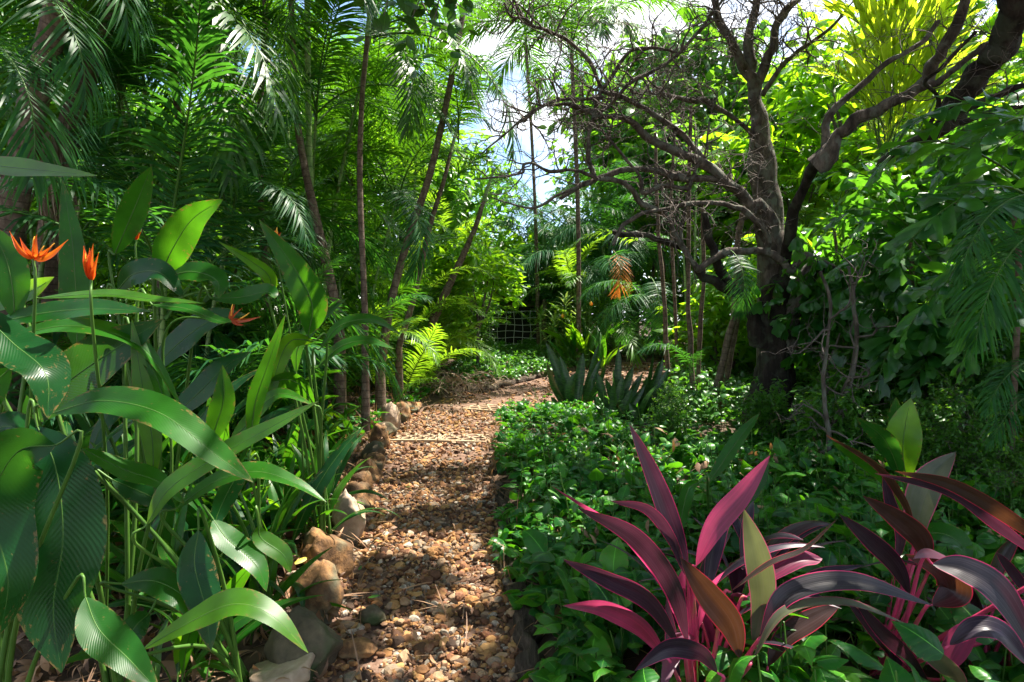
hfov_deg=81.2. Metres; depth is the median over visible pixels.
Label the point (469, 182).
broadleaf tree
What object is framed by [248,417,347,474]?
heliconia
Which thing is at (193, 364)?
palm clump
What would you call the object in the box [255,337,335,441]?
heliconia
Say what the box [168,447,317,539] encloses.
heliconia
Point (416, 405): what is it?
edging stone
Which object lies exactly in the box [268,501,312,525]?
heliconia
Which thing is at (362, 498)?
edging stone
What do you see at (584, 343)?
heliconia
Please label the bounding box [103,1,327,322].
palm clump
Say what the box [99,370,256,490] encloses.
heliconia
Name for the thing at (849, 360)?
shrub
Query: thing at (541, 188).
sky
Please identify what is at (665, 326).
palm cane
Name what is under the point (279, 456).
heliconia
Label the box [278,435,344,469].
heliconia
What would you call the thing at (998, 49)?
leaning tree
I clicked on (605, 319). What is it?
young palm
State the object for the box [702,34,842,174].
broadleaf tree
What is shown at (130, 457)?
heliconia
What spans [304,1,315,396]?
palm tree
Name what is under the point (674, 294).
palm cane
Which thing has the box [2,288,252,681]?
heliconia
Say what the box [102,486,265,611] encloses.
heliconia
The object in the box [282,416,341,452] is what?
heliconia
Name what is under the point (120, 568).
heliconia
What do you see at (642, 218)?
palm clump
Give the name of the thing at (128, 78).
palm clump
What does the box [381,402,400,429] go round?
edging stone
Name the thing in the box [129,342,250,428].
heliconia
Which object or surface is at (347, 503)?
edging stone
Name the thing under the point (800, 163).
broadleaf tree
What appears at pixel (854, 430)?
shrub
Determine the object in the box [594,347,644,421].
snake plant
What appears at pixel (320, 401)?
heliconia
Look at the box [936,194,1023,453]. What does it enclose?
young palm
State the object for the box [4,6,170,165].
palm clump
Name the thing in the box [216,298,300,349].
shrub
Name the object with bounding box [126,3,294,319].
palm clump
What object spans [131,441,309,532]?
heliconia
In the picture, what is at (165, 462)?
heliconia
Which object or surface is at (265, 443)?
heliconia
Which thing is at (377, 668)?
path
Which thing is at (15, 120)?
young palm
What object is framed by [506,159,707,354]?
palm clump
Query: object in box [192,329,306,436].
heliconia
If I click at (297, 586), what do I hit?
heliconia
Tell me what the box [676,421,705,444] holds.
heliconia
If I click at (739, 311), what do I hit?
young palm
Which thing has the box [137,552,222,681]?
heliconia
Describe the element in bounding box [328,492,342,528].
edging stone
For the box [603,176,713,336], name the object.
broadleaf tree
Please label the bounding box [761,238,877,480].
slender stem
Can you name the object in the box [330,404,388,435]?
heliconia
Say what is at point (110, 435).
heliconia
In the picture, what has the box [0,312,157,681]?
heliconia
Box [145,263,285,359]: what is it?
shrub
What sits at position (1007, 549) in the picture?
cordyline
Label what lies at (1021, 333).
shrub
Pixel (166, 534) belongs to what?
heliconia
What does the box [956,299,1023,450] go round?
fishtail bush
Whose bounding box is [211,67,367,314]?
broadleaf tree
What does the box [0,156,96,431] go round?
heliconia
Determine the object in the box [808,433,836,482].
heliconia
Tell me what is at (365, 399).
palm tree
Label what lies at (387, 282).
palm clump
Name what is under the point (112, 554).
heliconia
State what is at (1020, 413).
shrub
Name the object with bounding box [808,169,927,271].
shrub
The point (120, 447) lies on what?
heliconia
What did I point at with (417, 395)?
ground cover
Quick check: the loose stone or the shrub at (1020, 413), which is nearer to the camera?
the loose stone
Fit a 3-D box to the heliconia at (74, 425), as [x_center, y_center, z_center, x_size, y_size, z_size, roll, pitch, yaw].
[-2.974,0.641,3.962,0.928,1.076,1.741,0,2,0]
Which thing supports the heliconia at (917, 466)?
on the ground at (631, 660)
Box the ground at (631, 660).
[11,322,1023,681]
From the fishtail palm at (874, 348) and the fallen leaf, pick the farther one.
the fishtail palm at (874, 348)
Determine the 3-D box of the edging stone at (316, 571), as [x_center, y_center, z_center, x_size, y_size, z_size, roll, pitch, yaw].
[-0.875,1.157,2.658,0.241,0.364,0.204,0,2,0]
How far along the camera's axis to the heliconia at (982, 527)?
3.28 m
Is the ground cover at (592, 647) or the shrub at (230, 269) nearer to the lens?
the ground cover at (592, 647)
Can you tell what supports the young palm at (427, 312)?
on the ground at (631, 660)
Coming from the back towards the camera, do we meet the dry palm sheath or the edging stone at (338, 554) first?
the dry palm sheath
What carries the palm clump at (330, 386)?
on the ground at (631, 660)
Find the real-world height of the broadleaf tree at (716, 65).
7.806 m
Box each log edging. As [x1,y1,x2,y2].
[478,373,540,392]
[486,469,520,581]
[506,582,545,681]
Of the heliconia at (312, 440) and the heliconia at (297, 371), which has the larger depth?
the heliconia at (297, 371)
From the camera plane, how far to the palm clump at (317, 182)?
9.15 m
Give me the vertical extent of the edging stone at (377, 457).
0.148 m
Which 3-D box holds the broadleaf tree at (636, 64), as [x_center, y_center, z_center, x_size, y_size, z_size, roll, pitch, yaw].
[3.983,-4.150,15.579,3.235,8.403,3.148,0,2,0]
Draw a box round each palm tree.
[0,0,245,410]
[6,0,389,347]
[150,0,243,311]
[257,0,381,331]
[288,0,346,419]
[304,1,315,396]
[345,28,538,401]
[348,0,453,435]
[375,0,474,411]
[427,169,493,384]
[436,0,717,360]
[443,0,608,343]
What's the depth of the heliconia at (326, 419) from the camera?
5.74 m
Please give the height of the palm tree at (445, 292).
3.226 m
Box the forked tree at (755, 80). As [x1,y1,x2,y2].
[623,0,867,359]
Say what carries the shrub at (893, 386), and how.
on the ground at (631, 660)
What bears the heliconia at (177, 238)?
on the ground at (631, 660)
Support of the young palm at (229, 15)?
attached to the palm tree at (23, 202)
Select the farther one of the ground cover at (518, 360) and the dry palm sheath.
the ground cover at (518, 360)
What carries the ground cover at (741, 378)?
on the ground at (631, 660)
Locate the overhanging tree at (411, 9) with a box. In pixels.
[353,0,487,77]
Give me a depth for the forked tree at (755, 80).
6.87 m
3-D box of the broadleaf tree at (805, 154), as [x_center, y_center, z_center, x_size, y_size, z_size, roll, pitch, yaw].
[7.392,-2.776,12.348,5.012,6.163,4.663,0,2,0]
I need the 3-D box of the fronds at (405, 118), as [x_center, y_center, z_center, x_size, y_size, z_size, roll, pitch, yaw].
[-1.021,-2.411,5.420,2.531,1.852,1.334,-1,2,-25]
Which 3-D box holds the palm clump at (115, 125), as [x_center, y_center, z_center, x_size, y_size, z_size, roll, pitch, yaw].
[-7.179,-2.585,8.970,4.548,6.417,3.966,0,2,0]
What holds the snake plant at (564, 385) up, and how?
on the ground at (631, 660)
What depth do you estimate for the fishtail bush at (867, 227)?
6.24 m
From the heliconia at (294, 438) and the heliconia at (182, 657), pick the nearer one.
the heliconia at (182, 657)
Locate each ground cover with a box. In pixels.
[311,375,481,444]
[444,336,594,381]
[486,396,1023,681]
[621,334,999,427]
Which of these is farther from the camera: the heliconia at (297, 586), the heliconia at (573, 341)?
the heliconia at (573, 341)
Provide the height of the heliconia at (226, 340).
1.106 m
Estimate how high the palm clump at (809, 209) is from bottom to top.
3.838 m
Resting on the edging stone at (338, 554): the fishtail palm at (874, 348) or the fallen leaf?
the fallen leaf
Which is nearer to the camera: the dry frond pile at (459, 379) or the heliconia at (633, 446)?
the heliconia at (633, 446)
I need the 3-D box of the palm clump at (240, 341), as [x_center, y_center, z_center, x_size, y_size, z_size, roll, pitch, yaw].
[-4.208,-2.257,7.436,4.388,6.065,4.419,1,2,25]
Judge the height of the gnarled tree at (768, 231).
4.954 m
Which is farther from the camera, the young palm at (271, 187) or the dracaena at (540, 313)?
the dracaena at (540, 313)
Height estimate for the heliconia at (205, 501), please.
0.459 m
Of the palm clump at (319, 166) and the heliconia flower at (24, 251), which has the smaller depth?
the heliconia flower at (24, 251)
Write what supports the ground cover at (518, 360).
on the ground at (631, 660)
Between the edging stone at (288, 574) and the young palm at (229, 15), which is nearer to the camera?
the edging stone at (288, 574)
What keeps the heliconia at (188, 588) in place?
on the ground at (631, 660)
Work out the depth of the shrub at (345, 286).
11.10 m
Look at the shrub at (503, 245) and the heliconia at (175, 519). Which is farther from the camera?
the shrub at (503, 245)
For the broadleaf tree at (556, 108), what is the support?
on the ground at (631, 660)
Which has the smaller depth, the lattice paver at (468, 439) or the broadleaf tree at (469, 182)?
the lattice paver at (468, 439)
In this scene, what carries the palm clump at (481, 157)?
on the ground at (631, 660)
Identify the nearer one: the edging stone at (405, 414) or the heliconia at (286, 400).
the heliconia at (286, 400)
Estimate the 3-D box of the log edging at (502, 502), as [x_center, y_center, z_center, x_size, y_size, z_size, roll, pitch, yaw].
[-0.056,1.139,3.929,0.128,0.184,1.711,0,2,-6]
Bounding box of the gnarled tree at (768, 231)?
[445,0,930,429]
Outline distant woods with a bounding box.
[0,25,1022,339]
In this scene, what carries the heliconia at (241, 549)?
on the ground at (631, 660)
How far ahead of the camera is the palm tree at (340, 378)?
6.20 m
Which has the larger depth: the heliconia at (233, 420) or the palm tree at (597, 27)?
the palm tree at (597, 27)
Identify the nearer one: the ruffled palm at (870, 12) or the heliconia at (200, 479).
the heliconia at (200, 479)
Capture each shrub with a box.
[0,176,152,321]
[24,259,123,381]
[121,164,274,302]
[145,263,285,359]
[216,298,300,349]
[245,177,406,315]
[386,272,470,336]
[425,230,530,372]
[433,256,510,347]
[456,228,559,304]
[488,218,563,302]
[522,262,592,334]
[646,380,700,435]
[652,247,756,375]
[721,376,804,444]
[727,217,927,380]
[781,381,888,471]
[792,357,895,438]
[796,315,898,421]
[801,290,898,383]
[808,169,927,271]
[829,298,1023,465]
[913,378,1023,487]
[917,358,1022,452]
[945,338,1023,448]
[962,451,1023,533]
[963,250,1023,407]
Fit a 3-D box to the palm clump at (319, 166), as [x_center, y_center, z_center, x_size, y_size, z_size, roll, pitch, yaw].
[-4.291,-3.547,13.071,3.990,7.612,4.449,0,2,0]
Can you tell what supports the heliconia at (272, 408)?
on the ground at (631, 660)
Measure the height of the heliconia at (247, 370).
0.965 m
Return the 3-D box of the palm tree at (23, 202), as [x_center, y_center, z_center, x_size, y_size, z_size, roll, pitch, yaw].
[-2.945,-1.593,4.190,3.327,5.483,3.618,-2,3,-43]
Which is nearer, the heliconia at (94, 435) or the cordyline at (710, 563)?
the cordyline at (710, 563)
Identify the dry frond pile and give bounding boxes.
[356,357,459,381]
[404,366,513,396]
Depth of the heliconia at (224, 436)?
3.79 m
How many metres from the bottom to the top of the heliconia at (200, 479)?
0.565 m
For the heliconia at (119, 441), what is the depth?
3.58 m
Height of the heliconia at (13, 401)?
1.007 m
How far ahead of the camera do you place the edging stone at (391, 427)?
5.79 m
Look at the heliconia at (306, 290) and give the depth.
2.98 m
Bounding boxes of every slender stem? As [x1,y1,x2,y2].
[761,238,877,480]
[798,234,897,428]
[812,345,885,425]
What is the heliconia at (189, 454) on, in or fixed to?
on the ground at (631, 660)
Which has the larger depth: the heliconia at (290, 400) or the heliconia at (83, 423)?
the heliconia at (290, 400)
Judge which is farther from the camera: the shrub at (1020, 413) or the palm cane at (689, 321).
the palm cane at (689, 321)
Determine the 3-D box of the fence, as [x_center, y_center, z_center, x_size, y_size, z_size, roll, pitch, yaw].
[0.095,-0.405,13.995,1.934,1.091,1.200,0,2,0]
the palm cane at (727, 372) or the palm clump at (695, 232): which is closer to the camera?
the palm cane at (727, 372)
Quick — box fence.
[479,301,557,344]
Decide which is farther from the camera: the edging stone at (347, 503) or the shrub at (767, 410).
the shrub at (767, 410)
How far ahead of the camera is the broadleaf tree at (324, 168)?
13.85 m
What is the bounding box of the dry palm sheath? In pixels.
[30,122,78,272]
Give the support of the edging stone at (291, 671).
on the ground at (631, 660)
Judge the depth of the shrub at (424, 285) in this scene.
11.35 m
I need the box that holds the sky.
[5,0,1018,320]
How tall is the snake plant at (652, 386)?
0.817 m
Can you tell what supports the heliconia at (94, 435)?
on the ground at (631, 660)
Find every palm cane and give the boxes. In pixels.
[653,132,669,372]
[669,155,678,362]
[686,106,695,405]
[696,206,705,403]
[708,212,744,406]
[718,265,744,408]
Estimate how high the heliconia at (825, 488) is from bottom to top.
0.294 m
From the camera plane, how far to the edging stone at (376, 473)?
4.50 m
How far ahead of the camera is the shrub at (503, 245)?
13.39 m
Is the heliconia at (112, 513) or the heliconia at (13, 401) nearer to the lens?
the heliconia at (112, 513)
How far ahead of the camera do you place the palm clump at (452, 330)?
10.10 m
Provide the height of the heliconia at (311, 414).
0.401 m
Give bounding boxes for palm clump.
[0,0,241,361]
[0,0,288,387]
[0,0,371,356]
[0,0,397,386]
[0,0,405,444]
[0,7,193,336]
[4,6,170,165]
[102,323,372,386]
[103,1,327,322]
[108,0,491,374]
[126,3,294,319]
[149,320,278,377]
[168,0,457,331]
[201,302,418,401]
[205,3,497,381]
[226,1,399,314]
[281,24,475,316]
[312,45,518,333]
[318,112,515,319]
[318,230,478,376]
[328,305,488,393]
[339,297,491,364]
[426,226,531,348]
[471,173,624,333]
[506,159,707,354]
[515,230,676,368]
[585,108,749,343]
[625,127,785,361]
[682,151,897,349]
[775,115,873,209]
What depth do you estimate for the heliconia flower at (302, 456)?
3.15 m
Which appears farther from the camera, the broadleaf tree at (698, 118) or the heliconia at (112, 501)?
the broadleaf tree at (698, 118)
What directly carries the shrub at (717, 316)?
on the ground at (631, 660)
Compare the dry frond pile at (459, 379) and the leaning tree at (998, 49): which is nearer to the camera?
the leaning tree at (998, 49)
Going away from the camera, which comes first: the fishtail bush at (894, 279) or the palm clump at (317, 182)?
the fishtail bush at (894, 279)
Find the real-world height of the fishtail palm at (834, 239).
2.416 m
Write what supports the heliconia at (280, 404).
on the ground at (631, 660)
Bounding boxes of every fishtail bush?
[750,237,898,405]
[814,170,954,373]
[836,221,1023,421]
[887,110,1023,446]
[916,83,1023,202]
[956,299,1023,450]
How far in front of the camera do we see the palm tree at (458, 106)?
7.38 m
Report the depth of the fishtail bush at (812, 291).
5.58 m
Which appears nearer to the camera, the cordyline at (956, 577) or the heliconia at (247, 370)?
the cordyline at (956, 577)
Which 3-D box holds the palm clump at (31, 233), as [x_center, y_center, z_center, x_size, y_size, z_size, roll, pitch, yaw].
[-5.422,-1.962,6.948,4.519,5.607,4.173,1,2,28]
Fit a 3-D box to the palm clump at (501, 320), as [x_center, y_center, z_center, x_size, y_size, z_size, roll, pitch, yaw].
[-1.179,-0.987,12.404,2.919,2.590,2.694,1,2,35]
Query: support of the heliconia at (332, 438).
on the ground at (631, 660)
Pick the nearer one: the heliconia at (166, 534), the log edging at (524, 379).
the heliconia at (166, 534)
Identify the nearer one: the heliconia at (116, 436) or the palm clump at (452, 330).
the heliconia at (116, 436)
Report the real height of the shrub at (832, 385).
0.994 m
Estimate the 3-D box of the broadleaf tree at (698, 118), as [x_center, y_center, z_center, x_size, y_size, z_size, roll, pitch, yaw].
[4.185,-2.752,12.844,3.729,5.973,3.706,0,2,0]
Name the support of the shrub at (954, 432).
on the ground at (631, 660)
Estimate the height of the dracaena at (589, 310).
1.286 m
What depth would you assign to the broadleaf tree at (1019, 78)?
7.80 m
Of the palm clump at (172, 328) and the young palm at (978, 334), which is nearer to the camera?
the young palm at (978, 334)
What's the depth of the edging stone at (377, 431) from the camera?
5.46 m
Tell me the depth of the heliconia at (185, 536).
2.93 m
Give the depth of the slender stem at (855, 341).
4.58 m
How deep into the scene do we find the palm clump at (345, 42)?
7.00 m
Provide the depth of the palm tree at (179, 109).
7.24 m
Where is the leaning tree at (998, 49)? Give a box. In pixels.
[779,0,1023,295]
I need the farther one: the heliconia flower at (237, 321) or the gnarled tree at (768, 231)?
the gnarled tree at (768, 231)
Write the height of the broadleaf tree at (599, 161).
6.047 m
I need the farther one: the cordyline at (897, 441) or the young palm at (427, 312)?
the young palm at (427, 312)
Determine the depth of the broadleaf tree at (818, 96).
9.65 m
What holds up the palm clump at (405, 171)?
on the ground at (631, 660)
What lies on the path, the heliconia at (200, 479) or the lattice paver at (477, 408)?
the lattice paver at (477, 408)
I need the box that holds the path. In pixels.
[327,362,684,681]
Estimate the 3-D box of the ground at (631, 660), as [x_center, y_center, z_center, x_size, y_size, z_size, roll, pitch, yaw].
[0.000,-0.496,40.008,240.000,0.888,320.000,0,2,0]
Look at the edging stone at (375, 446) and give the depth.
4.99 m
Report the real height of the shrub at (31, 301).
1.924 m
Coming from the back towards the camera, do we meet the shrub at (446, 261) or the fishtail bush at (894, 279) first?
the shrub at (446, 261)
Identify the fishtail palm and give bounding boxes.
[783,199,886,369]
[812,157,973,402]
[864,88,1023,475]
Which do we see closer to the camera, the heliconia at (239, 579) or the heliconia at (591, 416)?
the heliconia at (239, 579)
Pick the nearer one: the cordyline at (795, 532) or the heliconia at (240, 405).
the cordyline at (795, 532)
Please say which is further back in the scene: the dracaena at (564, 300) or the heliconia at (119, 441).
the dracaena at (564, 300)
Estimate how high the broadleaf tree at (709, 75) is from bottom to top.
6.621 m
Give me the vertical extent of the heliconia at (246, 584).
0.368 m
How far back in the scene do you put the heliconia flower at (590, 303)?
10.44 m
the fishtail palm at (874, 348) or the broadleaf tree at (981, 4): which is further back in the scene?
the broadleaf tree at (981, 4)
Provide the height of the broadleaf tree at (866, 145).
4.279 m
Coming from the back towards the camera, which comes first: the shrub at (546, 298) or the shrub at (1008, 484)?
the shrub at (546, 298)
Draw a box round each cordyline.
[552,424,932,681]
[603,528,841,681]
[651,501,841,661]
[826,435,1023,681]
[832,398,972,557]
[860,534,1023,665]
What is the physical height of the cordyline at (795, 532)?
0.618 m
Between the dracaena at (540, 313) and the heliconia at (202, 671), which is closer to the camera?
the heliconia at (202, 671)
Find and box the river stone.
[337,637,377,659]
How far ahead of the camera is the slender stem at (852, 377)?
4.48 m
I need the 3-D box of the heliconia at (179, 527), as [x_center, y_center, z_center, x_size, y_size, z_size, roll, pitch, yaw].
[-1.397,0.941,2.473,0.646,0.652,0.743,2,3,43]
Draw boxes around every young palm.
[0,0,161,219]
[0,0,308,221]
[227,176,350,329]
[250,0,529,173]
[336,183,441,366]
[389,265,501,402]
[562,228,679,352]
[637,250,760,381]
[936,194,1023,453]
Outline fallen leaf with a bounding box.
[295,557,308,563]
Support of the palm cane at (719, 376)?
on the ground at (631, 660)
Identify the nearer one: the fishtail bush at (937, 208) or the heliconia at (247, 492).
the heliconia at (247, 492)
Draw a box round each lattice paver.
[389,433,441,441]
[438,433,490,443]
[462,404,513,411]
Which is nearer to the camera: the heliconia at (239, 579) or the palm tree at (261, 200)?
the heliconia at (239, 579)
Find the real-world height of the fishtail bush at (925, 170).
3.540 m
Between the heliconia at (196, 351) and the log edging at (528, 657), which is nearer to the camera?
the log edging at (528, 657)
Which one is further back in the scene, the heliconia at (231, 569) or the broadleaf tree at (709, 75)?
the broadleaf tree at (709, 75)
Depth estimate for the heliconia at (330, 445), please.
4.60 m
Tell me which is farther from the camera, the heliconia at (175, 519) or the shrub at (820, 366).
the shrub at (820, 366)
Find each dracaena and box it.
[529,302,561,356]
[540,291,590,363]
[569,296,613,358]
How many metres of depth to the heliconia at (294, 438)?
4.06 m
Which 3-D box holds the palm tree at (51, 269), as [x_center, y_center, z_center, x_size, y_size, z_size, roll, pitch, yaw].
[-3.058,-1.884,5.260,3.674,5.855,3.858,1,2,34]
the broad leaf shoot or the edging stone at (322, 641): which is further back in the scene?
the broad leaf shoot
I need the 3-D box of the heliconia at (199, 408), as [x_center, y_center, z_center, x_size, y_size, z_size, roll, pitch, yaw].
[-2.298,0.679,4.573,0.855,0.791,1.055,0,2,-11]
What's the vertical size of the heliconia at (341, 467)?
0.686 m
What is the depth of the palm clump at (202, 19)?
4.25 m
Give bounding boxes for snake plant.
[546,343,604,406]
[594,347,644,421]
[629,356,692,424]
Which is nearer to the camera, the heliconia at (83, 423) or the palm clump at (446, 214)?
the heliconia at (83, 423)
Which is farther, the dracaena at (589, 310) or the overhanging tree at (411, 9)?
the dracaena at (589, 310)
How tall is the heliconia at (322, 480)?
0.737 m
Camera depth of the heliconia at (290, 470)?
3.51 m
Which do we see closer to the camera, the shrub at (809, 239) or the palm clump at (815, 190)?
the shrub at (809, 239)
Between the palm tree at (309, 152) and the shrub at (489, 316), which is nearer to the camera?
the palm tree at (309, 152)
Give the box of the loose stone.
[358,604,385,625]
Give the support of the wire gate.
on the ground at (631, 660)
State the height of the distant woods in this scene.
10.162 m
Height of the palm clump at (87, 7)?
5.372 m
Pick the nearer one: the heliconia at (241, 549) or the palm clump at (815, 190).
the heliconia at (241, 549)
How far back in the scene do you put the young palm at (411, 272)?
6.19 m
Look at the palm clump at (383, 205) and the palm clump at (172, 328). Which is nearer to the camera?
the palm clump at (172, 328)
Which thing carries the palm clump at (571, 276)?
on the ground at (631, 660)
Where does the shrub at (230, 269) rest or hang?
on the ground at (631, 660)
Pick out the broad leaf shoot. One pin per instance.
(731, 448)
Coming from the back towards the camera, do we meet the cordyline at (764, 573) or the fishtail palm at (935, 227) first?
the fishtail palm at (935, 227)
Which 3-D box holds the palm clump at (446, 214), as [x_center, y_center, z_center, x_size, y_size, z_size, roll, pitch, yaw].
[-2.156,-2.532,13.997,4.628,5.277,4.093,-2,3,-44]
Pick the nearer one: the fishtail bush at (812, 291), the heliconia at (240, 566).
the heliconia at (240, 566)
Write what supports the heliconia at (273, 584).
on the ground at (631, 660)
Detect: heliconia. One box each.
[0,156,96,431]
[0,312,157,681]
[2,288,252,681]
[3,380,117,441]
[6,376,115,430]
[29,488,184,668]
[50,595,321,681]
[58,167,277,527]
[58,401,325,681]
[63,416,141,534]
[73,373,184,433]
[76,416,169,471]
[77,413,115,475]
[89,421,132,576]
[90,419,132,461]
[90,442,247,561]
[91,439,134,469]
[92,517,158,616]
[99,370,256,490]
[100,482,269,633]
[100,559,124,592]
[101,433,191,536]
[101,437,168,543]
[101,511,178,579]
[102,418,147,545]
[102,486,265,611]
[108,473,147,542]
[109,435,122,480]
[109,510,297,597]
[111,397,302,475]
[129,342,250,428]
[129,426,261,483]
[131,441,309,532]
[133,519,230,572]
[136,498,301,610]
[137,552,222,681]
[150,536,352,644]
[151,526,301,681]
[162,373,243,492]
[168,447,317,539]
[176,357,284,398]
[176,391,263,457]
[183,428,362,555]
[184,471,322,606]
[188,481,294,535]
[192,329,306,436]
[192,454,204,482]
[193,456,331,540]
[201,476,244,510]
[202,315,310,625]
[203,397,255,461]
[212,329,352,440]
[219,220,399,534]
[221,576,251,590]
[229,403,277,456]
[230,409,245,435]
[232,403,337,481]
[239,344,310,436]
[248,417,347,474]
[250,444,399,533]
[251,433,334,494]
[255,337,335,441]
[256,346,366,438]
[259,426,295,470]
[260,398,309,418]
[260,446,363,539]
[267,398,346,446]
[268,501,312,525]
[272,421,387,499]
[276,367,355,434]
[276,430,332,452]
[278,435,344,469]
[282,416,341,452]
[305,376,371,423]
[307,397,343,420]
[318,419,351,445]
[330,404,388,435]
[542,293,624,367]
[548,322,592,365]
[575,409,599,427]
[587,325,625,371]
[604,435,659,461]
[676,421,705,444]
[783,481,861,507]
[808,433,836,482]
[867,438,937,470]
[958,519,984,542]
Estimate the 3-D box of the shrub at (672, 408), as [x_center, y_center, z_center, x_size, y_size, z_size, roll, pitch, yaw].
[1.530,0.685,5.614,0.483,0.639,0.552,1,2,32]
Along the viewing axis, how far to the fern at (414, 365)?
7.64 m
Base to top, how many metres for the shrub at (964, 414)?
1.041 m
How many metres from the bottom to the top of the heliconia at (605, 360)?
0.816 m
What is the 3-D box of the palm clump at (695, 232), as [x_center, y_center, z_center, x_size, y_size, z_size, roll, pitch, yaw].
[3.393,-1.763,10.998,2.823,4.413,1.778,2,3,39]
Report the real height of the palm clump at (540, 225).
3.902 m
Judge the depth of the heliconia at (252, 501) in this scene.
3.17 m
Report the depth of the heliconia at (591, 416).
5.72 m
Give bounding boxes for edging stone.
[248,652,314,681]
[264,605,342,681]
[280,571,294,582]
[289,559,343,623]
[300,527,353,577]
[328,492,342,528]
[332,489,365,541]
[342,480,376,509]
[346,471,372,488]
[354,458,382,481]
[361,440,384,458]
[364,452,385,470]
[368,423,389,447]
[379,422,397,436]
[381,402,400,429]
[397,402,410,421]
[400,401,421,412]
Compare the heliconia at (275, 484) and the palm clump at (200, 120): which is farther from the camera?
the palm clump at (200, 120)
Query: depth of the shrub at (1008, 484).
3.39 m
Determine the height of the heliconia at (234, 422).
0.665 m
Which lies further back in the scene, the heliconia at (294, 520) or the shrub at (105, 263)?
the shrub at (105, 263)
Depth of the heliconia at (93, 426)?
3.55 m
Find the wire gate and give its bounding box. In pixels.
[483,299,546,344]
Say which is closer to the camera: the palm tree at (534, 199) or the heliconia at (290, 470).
the heliconia at (290, 470)
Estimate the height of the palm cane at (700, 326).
2.514 m
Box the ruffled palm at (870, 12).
[807,0,1005,284]
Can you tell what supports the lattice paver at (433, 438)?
on the path
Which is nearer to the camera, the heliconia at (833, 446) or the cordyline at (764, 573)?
the cordyline at (764, 573)
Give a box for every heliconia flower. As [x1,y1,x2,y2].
[5,231,67,672]
[83,246,108,605]
[100,304,258,681]
[134,230,153,388]
[275,228,306,532]
[588,302,592,364]
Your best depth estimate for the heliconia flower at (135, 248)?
2.78 m
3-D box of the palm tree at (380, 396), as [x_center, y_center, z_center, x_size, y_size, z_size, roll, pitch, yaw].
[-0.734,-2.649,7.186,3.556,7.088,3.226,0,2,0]
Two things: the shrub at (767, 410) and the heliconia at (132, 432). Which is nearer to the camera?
the heliconia at (132, 432)
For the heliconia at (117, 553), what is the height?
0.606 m
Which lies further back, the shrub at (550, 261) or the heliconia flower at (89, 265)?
the shrub at (550, 261)
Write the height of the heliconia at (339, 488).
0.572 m
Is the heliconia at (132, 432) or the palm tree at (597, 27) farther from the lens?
the palm tree at (597, 27)
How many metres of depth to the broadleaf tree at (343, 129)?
15.72 m
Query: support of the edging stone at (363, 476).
on the ground at (631, 660)
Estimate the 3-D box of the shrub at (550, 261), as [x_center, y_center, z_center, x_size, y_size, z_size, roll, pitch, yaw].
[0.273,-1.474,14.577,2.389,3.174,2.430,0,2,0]
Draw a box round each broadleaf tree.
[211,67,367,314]
[276,93,402,229]
[300,43,401,274]
[381,140,475,278]
[537,47,675,337]
[572,108,670,335]
[600,0,731,337]
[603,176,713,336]
[605,54,742,311]
[619,82,790,332]
[651,8,784,333]
[682,75,851,269]
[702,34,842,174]
[761,0,981,193]
[772,83,926,203]
[817,75,1023,207]
[855,0,1023,120]
[946,32,1023,120]
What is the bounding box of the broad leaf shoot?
[677,413,768,533]

